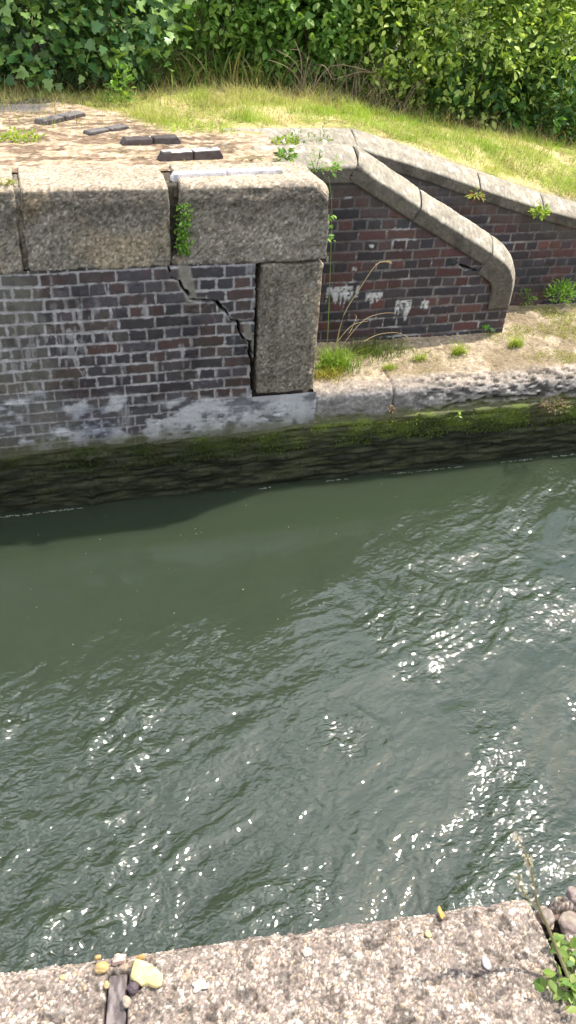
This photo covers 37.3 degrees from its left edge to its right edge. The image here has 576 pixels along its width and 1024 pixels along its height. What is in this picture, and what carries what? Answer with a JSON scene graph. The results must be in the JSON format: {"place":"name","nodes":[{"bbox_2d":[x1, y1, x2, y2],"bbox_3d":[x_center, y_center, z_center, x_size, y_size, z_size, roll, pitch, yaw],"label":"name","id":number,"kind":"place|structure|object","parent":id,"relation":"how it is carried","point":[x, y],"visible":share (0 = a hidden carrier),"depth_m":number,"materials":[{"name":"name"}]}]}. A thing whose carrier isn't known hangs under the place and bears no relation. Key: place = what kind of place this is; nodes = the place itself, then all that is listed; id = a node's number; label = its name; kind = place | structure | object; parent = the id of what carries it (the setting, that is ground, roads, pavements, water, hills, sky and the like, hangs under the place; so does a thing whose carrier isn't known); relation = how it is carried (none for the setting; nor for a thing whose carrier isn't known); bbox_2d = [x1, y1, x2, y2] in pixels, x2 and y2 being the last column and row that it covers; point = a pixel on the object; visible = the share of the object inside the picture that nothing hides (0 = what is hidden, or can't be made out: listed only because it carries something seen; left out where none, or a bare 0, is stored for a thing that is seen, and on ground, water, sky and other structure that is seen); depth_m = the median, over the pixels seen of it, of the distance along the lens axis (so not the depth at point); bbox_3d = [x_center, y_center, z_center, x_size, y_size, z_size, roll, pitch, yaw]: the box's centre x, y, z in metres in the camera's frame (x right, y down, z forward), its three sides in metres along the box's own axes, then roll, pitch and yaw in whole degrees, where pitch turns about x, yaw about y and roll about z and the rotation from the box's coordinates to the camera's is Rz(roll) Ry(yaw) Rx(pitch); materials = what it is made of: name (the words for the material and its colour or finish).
{"place":"outdoors","nodes":[
{"label":"outdoors","id":0,"kind":"place"},
{"bbox_2d":[0,451,575,972],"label":"water","id":1,"kind":"structure","parent":0,"point":[240,713],"depth_m":4.73,"materials":[{"name":"green liquid"}]},
{"bbox_2d":[2,454,575,853],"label":"floating scum","id":2,"kind":"object","parent":1,"relation":"on","point":[264,488],"visible":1,"depth_m":6.10,"materials":[{"name":"white plant"}]},
{"bbox_2d":[0,0,575,201],"bbox_3d":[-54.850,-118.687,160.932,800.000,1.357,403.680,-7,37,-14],"label":"ground","id":3,"kind":"structure","parent":0,"point":[244,144],"depth_m":6.39,"materials":[{"name":"soil"}]},
{"bbox_2d":[0,126,45,142],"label":"weed","id":4,"kind":"object","parent":3,"relation":"on","point":[7,134],"visible":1,"depth_m":5.75,"materials":[{"name":"green plant"}]},
{"bbox_2d":[34,110,85,125],"bbox_3d":[-1.669,-2.878,6.260,0.100,0.066,0.449,23,40,24],"label":"foothold","id":5,"kind":"object","parent":3,"relation":"on","point":[66,116],"visible":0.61,"depth_m":6.21,"materials":[{"name":"brick"}]},
{"bbox_2d":[0,3,143,52],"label":"tree","id":6,"kind":"object","parent":3,"relation":"on","point":[24,29],"visible":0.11,"depth_m":8.79,"materials":[{"name":"green plant"}]},
{"bbox_2d":[0,37,193,94],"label":"grass clump","id":7,"kind":"object","parent":3,"relation":"on","point":[148,81],"visible":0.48,"depth_m":7.16,"materials":[{"name":"green plant"}]},
{"bbox_2d":[0,0,194,97],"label":"ivy bush","id":8,"kind":"object","parent":3,"relation":"on","point":[78,18],"visible":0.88,"depth_m":6.94,"materials":[{"name":"green plant"}]},
{"bbox_2d":[83,124,128,135],"bbox_3d":[-1.292,-2.716,6.086,0.086,0.052,0.370,30,43,31],"label":"foothold","id":9,"kind":"object","parent":3,"relation":"on","point":[101,130],"visible":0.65,"depth_m":6.04,"materials":[{"name":"brick"}]},
{"bbox_2d":[102,58,136,103],"bbox_3d":[-1.324,-3.402,6.754,0.293,0.346,0.240,-7,37,-14],"label":"weed","id":10,"kind":"object","parent":3,"relation":"on","point":[126,80],"visible":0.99,"depth_m":6.75,"materials":[{"name":"green plant"}]},
{"bbox_2d":[120,134,180,145],"bbox_3d":[-0.947,-2.552,5.878,0.421,0.067,0.088,-13,40,-22],"label":"foothold","id":11,"kind":"object","parent":3,"relation":"on","point":[169,139],"visible":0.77,"depth_m":5.84,"materials":[{"name":"brick"}]},
{"bbox_2d":[0,162,328,452],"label":"brick wall","id":12,"kind":"structure","parent":3,"relation":"on","point":[121,321],"depth_m":5.46,"materials":[{"name":"brick"}]},
{"bbox_2d":[0,178,17,185],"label":"weed","id":13,"kind":"object","parent":12,"relation":"on","point":[8,180],"visible":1,"depth_m":4.88,"materials":[{"name":"yellow plant"}]},
{"bbox_2d":[173,203,194,256],"bbox_3d":[-0.636,-1.740,5.222,0.146,0.362,0.140,-7,37,-14],"label":"weed","id":14,"kind":"object","parent":12,"relation":"on","point":[181,232],"visible":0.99,"depth_m":5.22,"materials":[{"name":"green plant"}]},
{"bbox_2d":[170,167,283,182],"bbox_3d":[-0.371,-2.093,5.293,0.729,0.061,0.058,-10,38,-18],"label":"foothold","id":15,"kind":"object","parent":12,"relation":"on","point":[175,176],"visible":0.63,"depth_m":5.25,"materials":[{"name":"brick"}]},
{"bbox_2d":[274,147,297,161],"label":"weed","id":16,"kind":"object","parent":12,"relation":"on","point":[291,155],"visible":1,"depth_m":5.67,"materials":[{"name":"green plant"}]},
{"bbox_2d":[0,398,575,512],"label":"wall footing","id":17,"kind":"object","parent":12,"relation":"attached to","point":[94,475],"depth_m":6.38,"materials":[{"name":"green stone"}]},
{"bbox_2d":[307,148,327,173],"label":"weed","id":18,"kind":"object","parent":12,"relation":"on","point":[312,165],"visible":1,"depth_m":5.53,"materials":[{"name":"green plant"}]},
{"bbox_2d":[323,158,342,171],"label":"weed","id":19,"kind":"object","parent":12,"relation":"on","point":[332,166],"visible":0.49,"depth_m":5.69,"materials":[{"name":"green plant"}]},
{"bbox_2d":[327,155,345,341],"bbox_3d":[0.270,-1.752,5.809,0.137,1.314,0.109,-7,37,-14],"label":"climbing weed","id":20,"kind":"object","parent":12,"relation":"attached to","point":[331,217],"visible":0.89,"depth_m":5.67,"materials":[{"name":"green plant"}]},
{"bbox_2d":[157,147,222,161],"bbox_3d":[-0.642,-2.350,5.623,0.448,0.078,0.073,-14,40,-23],"label":"foothold","id":21,"kind":"object","parent":3,"relation":"on","point":[210,153],"visible":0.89,"depth_m":5.59,"materials":[{"name":"brick"}]},
{"bbox_2d":[103,0,329,76],"bbox_3d":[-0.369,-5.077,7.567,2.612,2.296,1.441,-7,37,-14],"label":"leafy bush","id":22,"kind":"object","parent":3,"relation":"on","point":[216,10],"visible":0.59,"depth_m":7.61,"materials":[{"name":"green plant"}]},
{"bbox_2d":[152,25,308,90],"bbox_3d":[-0.458,-4.132,7.774,1.852,0.480,1.210,-14,40,-23],"label":"reed clump","id":23,"kind":"object","parent":3,"relation":"on","point":[228,65],"visible":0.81,"depth_m":7.70,"materials":[{"name":"green plant"}]},
{"bbox_2d":[238,153,264,161],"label":"weed","id":24,"kind":"object","parent":3,"relation":"on","point":[250,160],"visible":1,"depth_m":5.63,"materials":[{"name":"beige plant"}]},
{"bbox_2d":[229,0,428,91],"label":"bramble bush","id":25,"kind":"object","parent":3,"relation":"on","point":[324,52],"visible":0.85,"depth_m":7.71,"materials":[{"name":"green plant"}]},
{"bbox_2d":[270,40,441,115],"bbox_3d":[0.559,-3.957,7.810,1.637,0.644,0.658,-7,37,-14],"label":"dead bramble","id":26,"kind":"object","parent":3,"relation":"on","point":[302,81],"visible":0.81,"depth_m":7.80,"materials":[{"name":"plant"}]},
{"bbox_2d":[251,144,514,342],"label":"wing wall","id":27,"kind":"structure","parent":3,"relation":"on","point":[449,271],"depth_m":6.59,"materials":[{"name":"brick"}]},
{"bbox_2d":[308,125,334,142],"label":"weed","id":28,"kind":"object","parent":27,"relation":"on","point":[321,139],"visible":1,"depth_m":6.12,"materials":[{"name":"beige plant"}]},
{"bbox_2d":[482,324,493,330],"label":"weed","id":29,"kind":"object","parent":27,"relation":"attached to","point":[486,327],"visible":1,"depth_m":7.08,"materials":[{"name":"green plant"}]},
{"bbox_2d":[215,128,575,305],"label":"wing wall","id":30,"kind":"structure","parent":3,"relation":"on","point":[543,253],"depth_m":7.15,"materials":[{"name":"brick"}]},
{"bbox_2d":[271,132,299,144],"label":"weed","id":31,"kind":"object","parent":30,"relation":"on","point":[293,141],"visible":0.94,"depth_m":6.07,"materials":[{"name":"green plant"}]},
{"bbox_2d":[285,128,311,143],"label":"weed","id":32,"kind":"object","parent":30,"relation":"on","point":[298,139],"visible":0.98,"depth_m":6.11,"materials":[{"name":"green plant"}]},
{"bbox_2d":[465,186,485,201],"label":"weed","id":33,"kind":"object","parent":30,"relation":"attached to","point":[470,195],"visible":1,"depth_m":6.91,"materials":[{"name":"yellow plant"}]},
{"bbox_2d":[527,203,552,220],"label":"weed","id":34,"kind":"object","parent":30,"relation":"on","point":[538,209],"visible":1,"depth_m":7.13,"materials":[{"name":"green plant"}]},
{"bbox_2d":[301,0,573,102],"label":"tree","id":35,"kind":"object","parent":3,"relation":"on","point":[395,47],"visible":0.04,"depth_m":9.52,"materials":[{"name":"green plant"}]},
{"bbox_2d":[323,0,575,138],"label":"willow bush","id":36,"kind":"object","parent":3,"relation":"on","point":[532,41],"visible":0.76,"depth_m":8.01,"materials":[{"name":"green plant"}]},
{"bbox_2d":[337,73,575,141],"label":"grass clump","id":37,"kind":"object","parent":3,"relation":"on","point":[426,110],"visible":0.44,"depth_m":8.21,"materials":[{"name":"green plant"}]},
{"bbox_2d":[403,38,575,143],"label":"elder bush","id":38,"kind":"object","parent":3,"relation":"on","point":[557,126],"visible":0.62,"depth_m":8.26,"materials":[{"name":"green plant"}]},
{"bbox_2d":[456,0,575,113],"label":"tree","id":39,"kind":"object","parent":3,"relation":"on","point":[555,98],"visible":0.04,"depth_m":9.94,"materials":[{"name":"green plant"}]},
{"bbox_2d":[0,63,575,198],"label":"grass","id":40,"kind":"structure","parent":0,"point":[342,100],"depth_m":7.28,"materials":[{"name":"green plant"}]},
{"bbox_2d":[313,303,575,422],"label":"concrete ledge","id":41,"kind":"object","parent":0,"point":[512,378],"visible":0.68,"depth_m":6.67,"materials":[{"name":"beige concrete"}]},
{"bbox_2d":[314,361,359,384],"bbox_3d":[0.324,-1.060,6.359,0.439,0.104,0.318,7,36,4],"label":"grass tuft","id":42,"kind":"object","parent":41,"relation":"on","point":[328,374],"visible":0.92,"depth_m":6.35,"materials":[{"name":"green plant"}]},
{"bbox_2d":[314,341,374,373],"bbox_3d":[0.382,-1.169,6.417,0.608,0.218,0.520,-7,37,-14],"label":"grass tuft","id":43,"kind":"object","parent":41,"relation":"on","point":[337,362],"visible":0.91,"depth_m":6.43,"materials":[{"name":"green plant"}]},
{"bbox_2d":[315,328,416,363],"bbox_3d":[0.608,-1.300,6.682,0.866,0.141,0.433,-7,37,-14],"label":"grass tuft","id":44,"kind":"object","parent":41,"relation":"on","point":[368,349],"visible":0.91,"depth_m":6.71,"materials":[{"name":"green plant"}]},
{"bbox_2d":[335,260,410,346],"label":"dry stalks","id":45,"kind":"object","parent":41,"relation":"on","point":[356,316],"visible":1,"depth_m":6.30,"materials":[{"name":"beige plant"}]},
{"bbox_2d":[381,362,401,370],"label":"grass tuft","id":46,"kind":"object","parent":41,"relation":"on","point":[391,367],"visible":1,"depth_m":6.51,"materials":[{"name":"green plant"}]},
{"bbox_2d":[405,349,428,361],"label":"grass tuft","id":47,"kind":"object","parent":41,"relation":"on","point":[423,357],"visible":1,"depth_m":6.68,"materials":[{"name":"green plant"}]},
{"bbox_2d":[317,302,575,381],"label":"ledge growth","id":48,"kind":"object","parent":41,"relation":"on","point":[552,323],"visible":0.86,"depth_m":7.10,"materials":[{"name":"beige plant"}]},
{"bbox_2d":[448,340,473,356],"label":"grass tuft","id":49,"kind":"object","parent":41,"relation":"on","point":[458,350],"visible":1,"depth_m":6.79,"materials":[{"name":"green plant"}]},
{"bbox_2d":[506,334,528,347],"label":"grass tuft","id":50,"kind":"object","parent":41,"relation":"on","point":[517,342],"visible":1,"depth_m":6.98,"materials":[{"name":"green plant"}]},
{"bbox_2d":[518,287,538,305],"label":"weed","id":51,"kind":"object","parent":41,"relation":"on","point":[531,297],"visible":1,"depth_m":7.54,"materials":[{"name":"green plant"}]},
{"bbox_2d":[538,394,571,414],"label":"weed","id":52,"kind":"object","parent":41,"relation":"on","point":[554,405],"visible":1,"depth_m":6.69,"materials":[{"name":"green plant"}]},
{"bbox_2d":[540,278,575,305],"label":"weed","id":53,"kind":"object","parent":41,"relation":"on","point":[557,288],"visible":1,"depth_m":7.58,"materials":[{"name":"green plant"}]},
{"label":"ground","id":54,"kind":"structure","parent":0,"visible":0},
{"bbox_2d":[0,900,575,1023],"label":"kerb stone","id":55,"kind":"object","parent":54,"relation":"on","point":[402,970],"visible":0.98,"depth_m":1.45,"materials":[{"name":"grey stone"}]},
{"bbox_2d":[94,955,100,959],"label":"loose stone","id":56,"kind":"object","parent":55,"relation":"on","point":[97,957],"visible":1,"depth_m":1.46,"materials":[{"name":"stone"}]},
{"bbox_2d":[94,961,108,973],"bbox_3d":[-0.316,0.772,1.447,0.026,0.018,0.021,-7,37,-14],"label":"loose stone","id":57,"kind":"object","parent":55,"relation":"on","point":[101,967],"visible":1,"depth_m":1.44,"materials":[{"name":"yellow stone"}]},
{"bbox_2d":[103,980,109,988],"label":"loose stone","id":58,"kind":"object","parent":55,"relation":"on","point":[106,984],"visible":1,"depth_m":1.42,"materials":[{"name":"yellow stone"}]},
{"bbox_2d":[112,953,125,965],"bbox_3d":[-0.290,0.765,1.462,0.026,0.014,0.017,-7,37,-14],"label":"loose stone","id":59,"kind":"object","parent":55,"relation":"on","point":[119,958],"visible":1,"depth_m":1.46,"materials":[{"name":"stone"}]},
{"bbox_2d":[122,995,130,1008],"bbox_3d":[-0.266,0.807,1.407,0.014,0.013,0.021,-7,37,-14],"label":"loose stone","id":60,"kind":"object","parent":55,"relation":"on","point":[126,1001],"visible":1,"depth_m":1.40,"materials":[{"name":"beige stone"}]},
{"bbox_2d":[127,982,138,994],"bbox_3d":[-0.258,0.794,1.424,0.019,0.015,0.018,-7,37,-14],"label":"loose stone","id":61,"kind":"object","parent":55,"relation":"on","point":[132,987],"visible":1,"depth_m":1.42,"materials":[{"name":"grey stone"}]},
{"bbox_2d":[136,954,144,959],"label":"loose stone","id":62,"kind":"object","parent":55,"relation":"on","point":[140,956],"visible":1,"depth_m":1.46,"materials":[{"name":"stone"}]},
{"bbox_2d":[130,959,162,987],"bbox_3d":[-0.238,0.782,1.443,0.059,0.016,0.039,10,37,9],"label":"loose stone","id":63,"kind":"object","parent":55,"relation":"on","point":[144,973],"visible":1,"depth_m":1.44,"materials":[{"name":"yellow stone"}]},
{"bbox_2d":[192,978,208,992],"bbox_3d":[-0.147,0.797,1.437,0.029,0.004,0.021,-7,37,-14],"label":"loose stone","id":64,"kind":"object","parent":55,"relation":"on","point":[198,985],"visible":1,"depth_m":1.44,"materials":[{"name":"white stone"}]},
{"bbox_2d":[302,947,311,956],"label":"loose stone","id":65,"kind":"object","parent":55,"relation":"on","point":[306,951],"visible":1,"depth_m":1.49,"materials":[{"name":"white stone"}]},
{"bbox_2d":[425,931,431,937],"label":"loose stone","id":66,"kind":"object","parent":55,"relation":"on","point":[428,934],"visible":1,"depth_m":1.53,"materials":[{"name":"yellow stone"}]},
{"bbox_2d":[437,906,444,918],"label":"loose stone","id":67,"kind":"object","parent":55,"relation":"on","point":[440,912],"visible":1,"depth_m":1.56,"materials":[{"name":"yellow stone"}]},
{"bbox_2d":[482,956,490,969],"bbox_3d":[0.346,0.788,1.492,0.014,0.008,0.026,-7,37,-14],"label":"loose stone","id":68,"kind":"object","parent":55,"relation":"on","point":[486,963],"visible":1,"depth_m":1.49,"materials":[{"name":"white stone"}]},
{"bbox_2d":[536,896,575,973],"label":"kerb stone","id":69,"kind":"object","parent":54,"relation":"on","point":[558,906],"visible":0.29,"depth_m":1.60,"materials":[{"name":"grey stone"}]},
{"bbox_2d":[512,831,575,1012],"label":"flowering weed","id":70,"kind":"object","parent":69,"relation":"on","point":[569,979],"visible":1,"depth_m":1.46,"materials":[{"name":"green plant"}]},
{"bbox_2d":[537,906,554,925],"bbox_3d":[0.479,0.751,1.587,0.026,0.021,0.040,-7,37,-14],"label":"loose stone","id":71,"kind":"object","parent":69,"relation":"on","point":[548,915],"visible":0.79,"depth_m":1.58,"materials":[{"name":"beige stone"}]},
{"bbox_2d":[558,911,575,934],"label":"loose stone","id":72,"kind":"object","parent":69,"relation":"on","point":[566,921],"visible":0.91,"depth_m":1.57,"materials":[{"name":"beige stone"}]},
{"bbox_2d":[566,886,575,905],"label":"loose stone","id":73,"kind":"object","parent":69,"relation":"on","point":[571,894],"visible":1,"depth_m":1.60,"materials":[{"name":"stone"}]},
{"bbox_2d":[555,958,570,990],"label":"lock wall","id":74,"kind":"structure","parent":54,"relation":"on","point":[560,966],"depth_m":1.71,"materials":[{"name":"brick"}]}
]}

